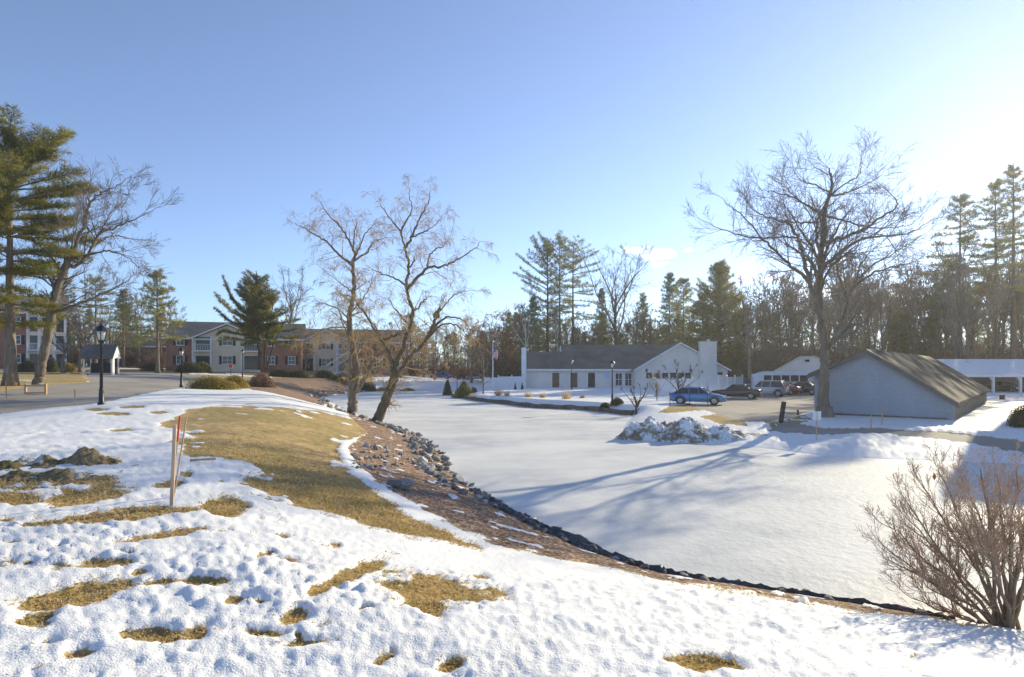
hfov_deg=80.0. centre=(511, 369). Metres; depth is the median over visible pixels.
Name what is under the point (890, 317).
forest tree
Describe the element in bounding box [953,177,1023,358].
pine tree
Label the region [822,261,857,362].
forest tree
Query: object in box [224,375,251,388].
hedge
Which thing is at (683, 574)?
edge stone
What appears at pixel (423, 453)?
riprap stone
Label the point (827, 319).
forest tree
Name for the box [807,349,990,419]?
garage shed
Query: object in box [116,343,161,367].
undergrowth bush
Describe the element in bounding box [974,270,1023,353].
forest tree
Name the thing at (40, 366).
bare tree
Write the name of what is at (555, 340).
forest tree
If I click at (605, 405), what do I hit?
boxwood
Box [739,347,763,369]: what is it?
undergrowth bush
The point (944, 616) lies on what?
edge stone
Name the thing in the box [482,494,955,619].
pond liner
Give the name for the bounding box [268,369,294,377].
hedge
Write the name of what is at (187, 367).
shrub
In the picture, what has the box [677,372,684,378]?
window
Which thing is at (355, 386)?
willow tree
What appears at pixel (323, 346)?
window
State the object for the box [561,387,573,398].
grass tuft
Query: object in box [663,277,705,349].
pine tree
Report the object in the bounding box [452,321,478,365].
forest tree
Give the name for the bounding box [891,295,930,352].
forest tree
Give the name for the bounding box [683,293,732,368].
pine tree
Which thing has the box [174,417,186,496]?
thin stake
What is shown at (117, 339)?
bare tree
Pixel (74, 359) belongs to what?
undergrowth bush
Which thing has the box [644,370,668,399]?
bare shrub
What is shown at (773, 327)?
forest tree
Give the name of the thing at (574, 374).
door
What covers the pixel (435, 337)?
forest tree
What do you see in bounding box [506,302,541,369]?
birch tree
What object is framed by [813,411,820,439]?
sign
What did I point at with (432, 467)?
riprap stone
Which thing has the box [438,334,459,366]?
forest pine
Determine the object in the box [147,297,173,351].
forest tree
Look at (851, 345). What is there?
forest tree
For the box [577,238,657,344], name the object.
bare tree
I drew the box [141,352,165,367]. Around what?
undergrowth bush
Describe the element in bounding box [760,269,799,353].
forest tree
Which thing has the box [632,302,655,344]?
forest tree
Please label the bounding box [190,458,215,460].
lath
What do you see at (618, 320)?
forest tree
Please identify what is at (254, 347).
balcony door
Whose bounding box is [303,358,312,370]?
balcony door
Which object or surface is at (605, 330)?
forest pine
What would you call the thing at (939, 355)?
undergrowth bush
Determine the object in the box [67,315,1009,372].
woods
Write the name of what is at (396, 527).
grass
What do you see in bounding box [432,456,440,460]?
riprap stone
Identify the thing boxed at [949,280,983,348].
forest tree
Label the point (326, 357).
apartment building
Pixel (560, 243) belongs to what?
pine tree
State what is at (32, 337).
balcony door
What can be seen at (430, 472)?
riprap stone
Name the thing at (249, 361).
balcony door
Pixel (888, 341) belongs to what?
forest tree
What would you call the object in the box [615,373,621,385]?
window
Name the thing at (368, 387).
hedge
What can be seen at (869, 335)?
forest tree
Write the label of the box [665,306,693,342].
forest tree
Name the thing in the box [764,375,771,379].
window
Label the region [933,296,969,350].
forest tree
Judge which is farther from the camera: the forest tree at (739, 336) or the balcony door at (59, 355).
the forest tree at (739, 336)
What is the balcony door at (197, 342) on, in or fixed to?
in the apartment building at (201, 343)
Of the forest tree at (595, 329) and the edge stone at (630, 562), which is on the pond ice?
the edge stone at (630, 562)
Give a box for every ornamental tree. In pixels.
[620,381,647,414]
[658,359,702,389]
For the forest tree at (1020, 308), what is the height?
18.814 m
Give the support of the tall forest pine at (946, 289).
on the ground at (562, 612)
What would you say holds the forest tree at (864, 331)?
on the ground at (562, 612)
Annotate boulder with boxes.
[387,479,401,487]
[397,478,414,488]
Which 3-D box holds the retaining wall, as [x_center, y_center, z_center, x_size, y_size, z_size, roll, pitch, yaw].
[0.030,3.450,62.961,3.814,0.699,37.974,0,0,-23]
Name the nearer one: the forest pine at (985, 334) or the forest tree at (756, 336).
the forest tree at (756, 336)
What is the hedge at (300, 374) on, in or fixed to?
on the ground at (562, 612)
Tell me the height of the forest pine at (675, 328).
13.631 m
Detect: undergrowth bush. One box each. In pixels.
[67,344,92,366]
[93,347,141,366]
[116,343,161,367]
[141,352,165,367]
[144,349,165,367]
[408,362,429,376]
[425,363,448,375]
[437,360,463,378]
[450,364,474,379]
[459,352,511,380]
[470,341,520,382]
[722,344,760,364]
[723,355,763,378]
[733,357,773,379]
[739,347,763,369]
[739,348,786,377]
[742,336,829,372]
[772,338,829,359]
[819,341,884,362]
[910,339,1009,358]
[964,341,1023,358]
[964,347,985,358]
[1004,338,1023,357]
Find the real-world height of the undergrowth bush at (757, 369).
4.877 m
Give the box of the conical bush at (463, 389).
[450,381,472,397]
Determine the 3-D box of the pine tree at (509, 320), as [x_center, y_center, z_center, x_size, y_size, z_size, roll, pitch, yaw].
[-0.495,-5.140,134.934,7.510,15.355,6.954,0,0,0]
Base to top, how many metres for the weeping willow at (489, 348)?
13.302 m
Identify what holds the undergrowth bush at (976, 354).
on the ground at (562, 612)
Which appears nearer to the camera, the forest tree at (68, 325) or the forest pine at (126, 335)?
the forest tree at (68, 325)
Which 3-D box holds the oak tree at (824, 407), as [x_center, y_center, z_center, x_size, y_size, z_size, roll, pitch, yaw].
[18.960,-5.860,35.755,16.205,17.743,15.757,0,0,0]
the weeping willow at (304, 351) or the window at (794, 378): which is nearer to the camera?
the window at (794, 378)
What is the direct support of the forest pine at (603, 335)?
on the ground at (562, 612)
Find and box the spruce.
[443,380,452,394]
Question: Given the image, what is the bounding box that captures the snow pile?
[614,416,769,443]
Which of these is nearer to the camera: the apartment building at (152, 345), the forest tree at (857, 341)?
the forest tree at (857, 341)
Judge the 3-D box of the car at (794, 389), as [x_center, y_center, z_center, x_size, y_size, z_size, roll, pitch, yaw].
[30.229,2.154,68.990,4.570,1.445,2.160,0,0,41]
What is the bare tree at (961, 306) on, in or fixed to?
on the ground at (562, 612)
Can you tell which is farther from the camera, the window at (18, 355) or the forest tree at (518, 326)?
the forest tree at (518, 326)
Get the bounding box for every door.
[29,316,38,330]
[29,334,38,349]
[29,353,37,364]
[55,318,64,331]
[55,335,64,349]
[55,353,62,367]
[195,336,210,349]
[195,355,209,366]
[243,336,256,350]
[243,355,257,368]
[303,341,313,353]
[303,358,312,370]
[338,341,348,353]
[338,358,347,370]
[551,372,559,386]
[569,372,577,386]
[587,372,595,386]
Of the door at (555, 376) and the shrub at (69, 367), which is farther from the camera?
the door at (555, 376)
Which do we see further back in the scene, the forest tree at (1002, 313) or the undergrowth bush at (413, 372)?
the undergrowth bush at (413, 372)
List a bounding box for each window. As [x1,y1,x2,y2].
[15,317,20,324]
[16,335,21,344]
[17,354,20,362]
[176,339,184,345]
[176,356,183,364]
[222,337,232,345]
[222,356,232,364]
[267,356,274,364]
[288,356,294,364]
[321,343,330,349]
[322,358,329,365]
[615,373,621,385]
[625,373,631,385]
[645,372,652,378]
[653,372,660,378]
[661,372,668,378]
[669,372,676,378]
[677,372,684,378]
[685,372,691,378]
[717,371,722,375]
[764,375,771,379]
[773,375,780,379]
[782,375,789,381]
[791,375,798,381]
[800,375,807,381]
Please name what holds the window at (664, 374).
in the clubhouse
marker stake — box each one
[74,389,75,405]
[175,416,180,473]
[870,413,871,429]
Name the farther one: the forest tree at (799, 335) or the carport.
the forest tree at (799, 335)
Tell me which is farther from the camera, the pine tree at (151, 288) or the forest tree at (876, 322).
the forest tree at (876, 322)
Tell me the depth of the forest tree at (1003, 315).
102.14 m
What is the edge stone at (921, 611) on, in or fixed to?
on the ground at (562, 612)
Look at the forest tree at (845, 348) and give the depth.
91.57 m
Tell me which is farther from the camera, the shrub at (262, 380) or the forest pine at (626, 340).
the forest pine at (626, 340)
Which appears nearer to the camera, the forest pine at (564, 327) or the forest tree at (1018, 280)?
the forest tree at (1018, 280)
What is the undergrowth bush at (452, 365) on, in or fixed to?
on the ground at (562, 612)
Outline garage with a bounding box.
[772,355,830,382]
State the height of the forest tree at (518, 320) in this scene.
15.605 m
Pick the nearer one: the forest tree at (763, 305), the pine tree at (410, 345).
the forest tree at (763, 305)
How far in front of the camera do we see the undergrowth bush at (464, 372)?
130.06 m
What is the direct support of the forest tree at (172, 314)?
on the ground at (562, 612)
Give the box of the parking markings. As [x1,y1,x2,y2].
[709,402,799,420]
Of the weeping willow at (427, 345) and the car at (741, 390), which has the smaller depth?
the car at (741, 390)
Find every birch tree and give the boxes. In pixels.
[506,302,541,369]
[548,302,578,351]
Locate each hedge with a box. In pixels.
[185,375,240,389]
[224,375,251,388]
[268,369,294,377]
[288,369,310,377]
[313,369,334,377]
[330,372,347,382]
[361,383,375,391]
[399,387,414,390]
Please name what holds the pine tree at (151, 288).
on the ground at (562, 612)
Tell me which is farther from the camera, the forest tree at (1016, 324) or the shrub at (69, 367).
the forest tree at (1016, 324)
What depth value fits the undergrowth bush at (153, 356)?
115.77 m
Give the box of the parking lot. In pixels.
[690,393,813,422]
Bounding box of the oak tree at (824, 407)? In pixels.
[682,125,988,417]
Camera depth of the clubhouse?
90.97 m
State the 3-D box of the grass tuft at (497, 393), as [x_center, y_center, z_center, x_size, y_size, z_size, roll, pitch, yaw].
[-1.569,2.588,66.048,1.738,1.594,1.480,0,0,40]
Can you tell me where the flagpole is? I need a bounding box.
[492,341,492,388]
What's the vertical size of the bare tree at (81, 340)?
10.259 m
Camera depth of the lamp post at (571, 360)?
83.96 m
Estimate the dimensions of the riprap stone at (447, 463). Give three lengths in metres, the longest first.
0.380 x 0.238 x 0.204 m
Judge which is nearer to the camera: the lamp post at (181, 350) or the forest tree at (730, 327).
the lamp post at (181, 350)
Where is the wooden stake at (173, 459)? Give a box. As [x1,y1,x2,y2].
[169,425,176,505]
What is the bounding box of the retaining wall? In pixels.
[464,395,634,414]
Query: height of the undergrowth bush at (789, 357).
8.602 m
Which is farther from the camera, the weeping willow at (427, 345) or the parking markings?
the weeping willow at (427, 345)
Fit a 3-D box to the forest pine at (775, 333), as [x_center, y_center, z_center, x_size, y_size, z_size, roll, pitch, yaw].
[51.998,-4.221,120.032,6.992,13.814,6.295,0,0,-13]
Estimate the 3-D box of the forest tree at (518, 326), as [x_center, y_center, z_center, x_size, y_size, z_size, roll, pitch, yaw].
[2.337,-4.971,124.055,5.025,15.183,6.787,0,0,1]
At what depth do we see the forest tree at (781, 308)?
105.01 m
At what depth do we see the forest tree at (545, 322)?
120.69 m
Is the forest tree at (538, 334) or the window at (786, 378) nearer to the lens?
the window at (786, 378)
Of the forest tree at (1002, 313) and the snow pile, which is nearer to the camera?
the snow pile
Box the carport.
[937,359,1023,392]
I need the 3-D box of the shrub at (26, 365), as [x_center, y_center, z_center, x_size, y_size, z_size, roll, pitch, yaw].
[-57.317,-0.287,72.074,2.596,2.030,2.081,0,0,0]
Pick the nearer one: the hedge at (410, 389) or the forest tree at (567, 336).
the hedge at (410, 389)
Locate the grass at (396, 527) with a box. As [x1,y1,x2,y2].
[0,433,985,673]
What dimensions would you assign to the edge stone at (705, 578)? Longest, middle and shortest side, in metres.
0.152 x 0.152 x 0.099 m
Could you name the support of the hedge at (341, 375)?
on the ground at (562, 612)
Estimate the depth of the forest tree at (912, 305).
94.23 m
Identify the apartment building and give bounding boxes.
[0,294,68,368]
[113,336,165,366]
[162,321,305,372]
[303,329,409,374]
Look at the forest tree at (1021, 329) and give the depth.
97.51 m
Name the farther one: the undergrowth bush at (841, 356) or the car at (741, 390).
the undergrowth bush at (841, 356)
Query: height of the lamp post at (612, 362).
3.865 m
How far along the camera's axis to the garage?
76.09 m
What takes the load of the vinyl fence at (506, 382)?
on the ground at (562, 612)
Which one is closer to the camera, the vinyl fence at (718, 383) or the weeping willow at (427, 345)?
the vinyl fence at (718, 383)
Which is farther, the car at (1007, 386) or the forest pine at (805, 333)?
the forest pine at (805, 333)
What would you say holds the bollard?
on the path
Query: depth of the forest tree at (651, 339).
115.70 m
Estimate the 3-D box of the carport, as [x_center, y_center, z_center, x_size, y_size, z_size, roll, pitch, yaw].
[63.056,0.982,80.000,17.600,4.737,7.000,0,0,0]
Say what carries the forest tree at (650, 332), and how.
on the ground at (562, 612)
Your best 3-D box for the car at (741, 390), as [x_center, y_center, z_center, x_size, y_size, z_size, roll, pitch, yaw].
[21.805,2.167,59.492,4.770,1.415,2.180,0,0,30]
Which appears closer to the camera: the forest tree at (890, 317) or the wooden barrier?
the wooden barrier
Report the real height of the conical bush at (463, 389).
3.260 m
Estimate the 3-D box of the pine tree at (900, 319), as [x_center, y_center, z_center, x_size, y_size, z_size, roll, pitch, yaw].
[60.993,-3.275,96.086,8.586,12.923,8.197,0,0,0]
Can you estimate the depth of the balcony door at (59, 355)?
92.83 m
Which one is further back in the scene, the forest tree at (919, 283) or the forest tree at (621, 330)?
the forest tree at (621, 330)
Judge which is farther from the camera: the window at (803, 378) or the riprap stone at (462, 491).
the window at (803, 378)
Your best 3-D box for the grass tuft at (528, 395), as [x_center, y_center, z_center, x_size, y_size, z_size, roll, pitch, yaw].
[1.718,2.615,62.084,1.275,1.471,1.328,0,0,-23]
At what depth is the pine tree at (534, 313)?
107.70 m
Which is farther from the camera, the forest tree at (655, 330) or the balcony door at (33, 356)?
the forest tree at (655, 330)
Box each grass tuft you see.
[492,387,503,396]
[523,390,532,396]
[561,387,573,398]
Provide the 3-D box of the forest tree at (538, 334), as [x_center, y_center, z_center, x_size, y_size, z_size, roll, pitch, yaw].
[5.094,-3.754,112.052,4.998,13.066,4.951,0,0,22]
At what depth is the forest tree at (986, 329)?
104.45 m
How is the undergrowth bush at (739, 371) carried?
on the ground at (562, 612)
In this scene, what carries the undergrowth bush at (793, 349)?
on the ground at (562, 612)
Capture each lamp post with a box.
[94,323,107,404]
[178,347,184,386]
[241,349,243,376]
[570,359,572,389]
[610,360,614,400]
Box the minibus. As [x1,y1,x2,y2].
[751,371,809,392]
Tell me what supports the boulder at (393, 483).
on the ground at (562, 612)
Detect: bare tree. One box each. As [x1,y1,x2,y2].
[0,155,184,383]
[33,320,89,372]
[59,294,116,371]
[91,308,142,362]
[269,263,323,323]
[473,335,499,393]
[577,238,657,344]
[718,303,761,378]
[861,261,902,351]
[931,245,1023,358]
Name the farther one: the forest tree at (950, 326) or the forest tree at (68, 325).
the forest tree at (68, 325)
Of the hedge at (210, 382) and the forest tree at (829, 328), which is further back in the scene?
the forest tree at (829, 328)
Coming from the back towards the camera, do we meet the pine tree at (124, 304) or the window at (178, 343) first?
the pine tree at (124, 304)
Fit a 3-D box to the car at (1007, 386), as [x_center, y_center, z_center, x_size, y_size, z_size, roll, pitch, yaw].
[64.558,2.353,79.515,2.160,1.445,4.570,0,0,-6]
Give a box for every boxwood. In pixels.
[599,402,609,409]
[610,397,623,405]
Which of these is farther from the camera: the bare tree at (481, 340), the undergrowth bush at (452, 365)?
the undergrowth bush at (452, 365)
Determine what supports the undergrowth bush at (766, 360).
on the ground at (562, 612)
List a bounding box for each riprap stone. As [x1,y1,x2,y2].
[410,444,417,449]
[417,456,427,463]
[419,451,426,455]
[421,464,430,469]
[424,470,433,474]
[425,447,433,453]
[427,464,434,470]
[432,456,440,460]
[433,472,445,476]
[437,477,447,482]
[443,461,450,465]
[454,473,463,483]
[457,488,467,494]
[474,488,483,494]
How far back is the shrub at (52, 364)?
72.80 m
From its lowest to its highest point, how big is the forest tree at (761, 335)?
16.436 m
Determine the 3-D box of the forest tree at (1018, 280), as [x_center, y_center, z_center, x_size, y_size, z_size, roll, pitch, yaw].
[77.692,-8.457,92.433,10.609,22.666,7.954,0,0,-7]
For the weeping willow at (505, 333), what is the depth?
117.03 m
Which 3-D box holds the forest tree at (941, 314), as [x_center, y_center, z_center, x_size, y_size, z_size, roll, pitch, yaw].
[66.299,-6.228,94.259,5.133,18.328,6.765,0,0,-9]
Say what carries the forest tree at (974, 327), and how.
on the ground at (562, 612)
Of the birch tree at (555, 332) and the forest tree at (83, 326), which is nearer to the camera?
the birch tree at (555, 332)
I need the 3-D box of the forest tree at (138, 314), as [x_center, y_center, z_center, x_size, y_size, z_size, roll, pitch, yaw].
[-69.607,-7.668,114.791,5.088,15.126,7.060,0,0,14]
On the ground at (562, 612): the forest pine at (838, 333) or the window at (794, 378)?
the forest pine at (838, 333)
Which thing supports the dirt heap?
on the ground at (562, 612)
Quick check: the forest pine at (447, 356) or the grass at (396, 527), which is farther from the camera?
the forest pine at (447, 356)
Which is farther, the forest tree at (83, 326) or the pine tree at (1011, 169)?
the forest tree at (83, 326)
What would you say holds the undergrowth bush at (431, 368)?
on the ground at (562, 612)
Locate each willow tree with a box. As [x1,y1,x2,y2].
[281,193,419,413]
[343,174,499,421]
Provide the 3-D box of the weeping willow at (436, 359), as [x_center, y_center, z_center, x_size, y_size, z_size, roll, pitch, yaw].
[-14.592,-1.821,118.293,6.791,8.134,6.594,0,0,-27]
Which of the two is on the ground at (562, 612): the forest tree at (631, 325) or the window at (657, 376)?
the forest tree at (631, 325)
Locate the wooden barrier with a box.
[24,384,46,393]
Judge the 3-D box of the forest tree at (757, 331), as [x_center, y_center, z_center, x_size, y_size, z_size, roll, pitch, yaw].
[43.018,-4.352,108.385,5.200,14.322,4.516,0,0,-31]
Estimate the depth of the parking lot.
46.23 m
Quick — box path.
[769,421,1023,451]
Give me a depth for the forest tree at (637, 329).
108.00 m
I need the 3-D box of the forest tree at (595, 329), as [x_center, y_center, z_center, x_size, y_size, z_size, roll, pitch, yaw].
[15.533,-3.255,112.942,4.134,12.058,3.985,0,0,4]
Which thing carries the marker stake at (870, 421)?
on the ground at (562, 612)
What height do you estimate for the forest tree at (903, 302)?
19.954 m
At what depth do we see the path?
28.13 m
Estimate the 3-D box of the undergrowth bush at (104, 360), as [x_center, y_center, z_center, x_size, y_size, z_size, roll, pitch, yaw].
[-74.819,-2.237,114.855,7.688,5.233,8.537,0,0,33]
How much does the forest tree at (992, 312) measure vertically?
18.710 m
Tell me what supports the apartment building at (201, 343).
on the ground at (562, 612)
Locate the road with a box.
[0,368,207,413]
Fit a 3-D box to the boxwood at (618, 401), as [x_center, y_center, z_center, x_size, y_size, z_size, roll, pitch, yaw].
[8.525,2.706,49.506,1.188,0.930,1.079,0,0,0]
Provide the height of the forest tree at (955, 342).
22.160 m
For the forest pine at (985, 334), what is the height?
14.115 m
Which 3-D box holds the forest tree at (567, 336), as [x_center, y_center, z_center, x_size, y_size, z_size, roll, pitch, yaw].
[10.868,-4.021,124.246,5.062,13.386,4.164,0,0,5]
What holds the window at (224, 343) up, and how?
in the apartment building at (201, 343)
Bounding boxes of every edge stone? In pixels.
[533,524,539,529]
[627,560,635,565]
[680,572,689,577]
[700,576,708,580]
[824,595,834,600]
[915,610,927,615]
[939,613,951,619]
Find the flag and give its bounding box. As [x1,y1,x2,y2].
[493,348,498,359]
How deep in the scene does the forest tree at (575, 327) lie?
118.13 m
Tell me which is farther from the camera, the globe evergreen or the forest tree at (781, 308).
the forest tree at (781, 308)
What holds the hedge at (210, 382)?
on the ground at (562, 612)
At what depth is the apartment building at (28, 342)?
91.06 m
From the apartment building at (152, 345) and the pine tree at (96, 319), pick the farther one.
the apartment building at (152, 345)
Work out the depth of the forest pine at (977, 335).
114.77 m
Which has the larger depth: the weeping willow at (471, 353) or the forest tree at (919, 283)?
the weeping willow at (471, 353)
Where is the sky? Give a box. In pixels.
[0,0,1023,364]
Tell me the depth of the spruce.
81.69 m
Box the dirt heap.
[0,446,138,483]
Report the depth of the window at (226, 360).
95.66 m
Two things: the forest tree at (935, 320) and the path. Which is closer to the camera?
the path
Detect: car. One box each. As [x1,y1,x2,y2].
[429,372,451,378]
[465,373,482,379]
[669,387,726,404]
[711,384,762,398]
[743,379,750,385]
[750,380,789,396]
[764,382,802,394]
[794,382,813,394]
[986,382,1023,391]
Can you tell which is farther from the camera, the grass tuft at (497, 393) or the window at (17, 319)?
the window at (17, 319)
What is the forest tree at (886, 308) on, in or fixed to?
on the ground at (562, 612)
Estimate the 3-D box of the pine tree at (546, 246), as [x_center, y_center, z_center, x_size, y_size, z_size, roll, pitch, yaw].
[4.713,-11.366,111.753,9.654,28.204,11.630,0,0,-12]
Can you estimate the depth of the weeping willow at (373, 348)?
107.78 m
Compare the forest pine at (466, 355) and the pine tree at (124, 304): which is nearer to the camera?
the pine tree at (124, 304)
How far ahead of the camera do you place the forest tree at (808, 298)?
95.87 m
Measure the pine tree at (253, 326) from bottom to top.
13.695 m
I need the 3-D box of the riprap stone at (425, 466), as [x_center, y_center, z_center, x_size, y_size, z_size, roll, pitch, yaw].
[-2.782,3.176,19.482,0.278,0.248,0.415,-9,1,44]
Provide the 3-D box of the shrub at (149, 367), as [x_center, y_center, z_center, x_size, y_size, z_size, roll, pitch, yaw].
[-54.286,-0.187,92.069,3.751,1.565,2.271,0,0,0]
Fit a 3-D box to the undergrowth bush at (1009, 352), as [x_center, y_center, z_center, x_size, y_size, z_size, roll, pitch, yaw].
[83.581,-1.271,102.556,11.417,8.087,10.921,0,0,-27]
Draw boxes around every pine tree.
[0,101,103,385]
[49,275,90,343]
[69,274,122,362]
[108,289,142,367]
[127,268,190,372]
[212,269,301,369]
[400,312,429,366]
[498,312,517,351]
[513,232,565,351]
[514,296,549,373]
[541,229,580,351]
[551,234,600,344]
[588,287,610,344]
[627,292,654,344]
[650,271,682,344]
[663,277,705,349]
[682,258,758,373]
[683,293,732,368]
[880,308,922,354]
[912,316,949,354]
[917,193,1003,358]
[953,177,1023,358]
[980,163,1023,358]
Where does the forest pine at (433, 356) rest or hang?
on the ground at (562, 612)
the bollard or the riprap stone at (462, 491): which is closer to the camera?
the riprap stone at (462, 491)
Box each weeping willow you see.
[289,330,322,371]
[352,319,395,374]
[410,318,443,376]
[418,339,456,379]
[454,326,491,382]
[461,310,527,377]
[472,309,526,359]
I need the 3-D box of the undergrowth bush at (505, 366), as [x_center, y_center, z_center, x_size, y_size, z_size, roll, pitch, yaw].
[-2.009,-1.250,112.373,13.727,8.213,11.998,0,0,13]
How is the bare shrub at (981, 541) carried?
on the ground at (562, 612)
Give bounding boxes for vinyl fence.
[484,375,524,389]
[654,375,742,395]
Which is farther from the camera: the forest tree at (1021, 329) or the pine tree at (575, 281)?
the pine tree at (575, 281)
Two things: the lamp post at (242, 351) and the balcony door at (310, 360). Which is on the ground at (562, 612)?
the lamp post at (242, 351)
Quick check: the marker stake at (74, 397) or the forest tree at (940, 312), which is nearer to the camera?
the marker stake at (74, 397)
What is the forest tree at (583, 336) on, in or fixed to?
on the ground at (562, 612)
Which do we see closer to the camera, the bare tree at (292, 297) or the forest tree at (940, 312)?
the forest tree at (940, 312)
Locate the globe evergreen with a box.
[1005,405,1023,427]
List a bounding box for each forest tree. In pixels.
[67,298,83,351]
[70,305,90,346]
[88,313,100,343]
[112,298,134,348]
[127,289,153,366]
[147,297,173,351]
[159,304,186,331]
[422,322,446,361]
[434,324,455,368]
[449,335,461,369]
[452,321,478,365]
[484,320,500,345]
[508,330,517,357]
[511,302,527,365]
[511,306,527,351]
[518,326,550,351]
[528,317,553,351]
[536,304,556,347]
[545,327,564,351]
[558,317,575,344]
[566,316,583,344]
[569,326,591,344]
[576,325,590,344]
[583,325,601,344]
[585,320,605,344]
[603,310,624,344]
[611,323,629,344]
[616,304,651,344]
[623,308,644,343]
[630,318,657,344]
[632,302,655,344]
[642,316,662,344]
[648,316,665,344]
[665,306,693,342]
[722,303,737,353]
[725,276,758,359]
[730,288,777,360]
[735,300,749,355]
[739,286,760,352]
[745,309,769,363]
[748,271,783,354]
[749,305,773,354]
[755,301,781,349]
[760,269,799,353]
[767,269,813,350]
[768,269,810,351]
[775,276,813,343]
[776,292,810,353]
[783,296,827,348]
[786,295,812,352]
[789,280,829,355]
[794,269,834,354]
[815,294,834,354]
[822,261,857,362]
[823,272,884,354]
[824,243,871,355]
[824,262,860,357]
[825,296,834,339]
[829,292,852,347]
[830,256,891,352]
[852,275,883,350]
[852,294,882,347]
[857,283,885,350]
[859,290,890,348]
[860,295,899,350]
[862,259,926,350]
[870,283,901,349]
[881,294,900,341]
[883,271,931,345]
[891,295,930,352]
[894,262,929,354]
[896,266,934,354]
[909,285,938,354]
[912,304,950,357]
[915,272,947,351]
[920,274,956,358]
[923,267,951,347]
[926,237,976,358]
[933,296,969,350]
[937,293,971,358]
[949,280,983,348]
[954,281,991,358]
[963,285,985,344]
[966,268,1017,351]
[969,263,1013,358]
[973,248,1023,358]
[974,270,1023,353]
[980,260,1017,357]
[981,285,1010,349]
[986,269,1023,355]
[997,248,1023,354]
[998,277,1023,358]
[1006,300,1023,358]
[1009,281,1023,343]
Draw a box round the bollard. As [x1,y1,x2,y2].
[778,401,785,422]
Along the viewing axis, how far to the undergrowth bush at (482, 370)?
121.17 m
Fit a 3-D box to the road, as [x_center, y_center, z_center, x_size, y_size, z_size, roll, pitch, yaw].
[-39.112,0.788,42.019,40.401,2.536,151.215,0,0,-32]
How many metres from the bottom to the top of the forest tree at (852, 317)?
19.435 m
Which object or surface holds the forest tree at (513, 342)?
on the ground at (562, 612)
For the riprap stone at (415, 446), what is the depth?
24.25 m
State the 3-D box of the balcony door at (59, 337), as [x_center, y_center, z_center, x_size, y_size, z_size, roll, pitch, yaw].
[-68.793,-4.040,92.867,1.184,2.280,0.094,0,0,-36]
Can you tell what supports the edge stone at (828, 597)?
on the ground at (562, 612)
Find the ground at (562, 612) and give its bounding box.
[0,366,1023,676]
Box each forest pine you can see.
[77,309,99,365]
[112,311,139,364]
[145,314,164,335]
[427,345,439,367]
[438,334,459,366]
[444,333,464,366]
[461,334,473,368]
[505,312,519,355]
[549,313,566,351]
[552,323,570,349]
[588,316,613,343]
[590,324,612,344]
[619,326,633,344]
[667,313,684,343]
[760,315,786,351]
[793,315,816,347]
[807,326,820,348]
[829,313,850,353]
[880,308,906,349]
[924,257,973,345]
[963,313,986,352]
[978,319,999,350]
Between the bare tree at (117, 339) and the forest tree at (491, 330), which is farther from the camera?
the forest tree at (491, 330)
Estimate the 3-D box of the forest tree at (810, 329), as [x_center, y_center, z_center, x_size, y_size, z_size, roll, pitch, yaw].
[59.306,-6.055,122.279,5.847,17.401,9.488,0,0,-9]
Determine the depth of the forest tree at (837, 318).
112.77 m
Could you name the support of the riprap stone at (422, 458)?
on the ground at (562, 612)
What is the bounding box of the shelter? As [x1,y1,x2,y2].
[79,344,121,374]
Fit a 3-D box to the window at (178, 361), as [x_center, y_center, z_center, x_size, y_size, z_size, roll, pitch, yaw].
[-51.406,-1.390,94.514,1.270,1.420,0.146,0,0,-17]
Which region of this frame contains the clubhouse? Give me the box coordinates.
[521,339,731,387]
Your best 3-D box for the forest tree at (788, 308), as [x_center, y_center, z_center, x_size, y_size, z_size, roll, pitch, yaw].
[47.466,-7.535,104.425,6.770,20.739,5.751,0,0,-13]
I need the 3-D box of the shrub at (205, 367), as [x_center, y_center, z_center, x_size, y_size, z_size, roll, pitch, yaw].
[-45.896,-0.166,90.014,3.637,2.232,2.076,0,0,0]
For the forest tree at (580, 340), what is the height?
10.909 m
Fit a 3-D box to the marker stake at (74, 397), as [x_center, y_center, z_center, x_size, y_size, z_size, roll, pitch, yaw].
[-18.983,1.305,26.500,0.065,0.852,0.065,0,0,-45]
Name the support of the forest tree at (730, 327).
on the ground at (562, 612)
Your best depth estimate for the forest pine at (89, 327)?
143.05 m
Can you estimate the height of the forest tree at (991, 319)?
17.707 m
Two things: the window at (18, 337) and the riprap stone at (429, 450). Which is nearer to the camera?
the riprap stone at (429, 450)
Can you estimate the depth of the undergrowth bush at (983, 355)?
99.65 m
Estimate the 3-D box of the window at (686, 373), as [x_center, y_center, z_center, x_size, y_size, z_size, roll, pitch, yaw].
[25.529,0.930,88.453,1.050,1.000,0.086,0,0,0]
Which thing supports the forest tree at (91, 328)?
on the ground at (562, 612)
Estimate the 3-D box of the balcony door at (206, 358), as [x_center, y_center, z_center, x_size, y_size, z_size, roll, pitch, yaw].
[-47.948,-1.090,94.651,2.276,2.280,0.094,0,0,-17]
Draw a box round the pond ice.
[321,389,1023,629]
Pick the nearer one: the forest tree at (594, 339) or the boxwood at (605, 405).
the boxwood at (605, 405)
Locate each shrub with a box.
[17,358,34,371]
[46,357,59,371]
[59,362,77,372]
[139,363,163,370]
[174,361,204,372]
[192,361,212,372]
[248,371,276,387]
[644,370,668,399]
[854,440,1023,629]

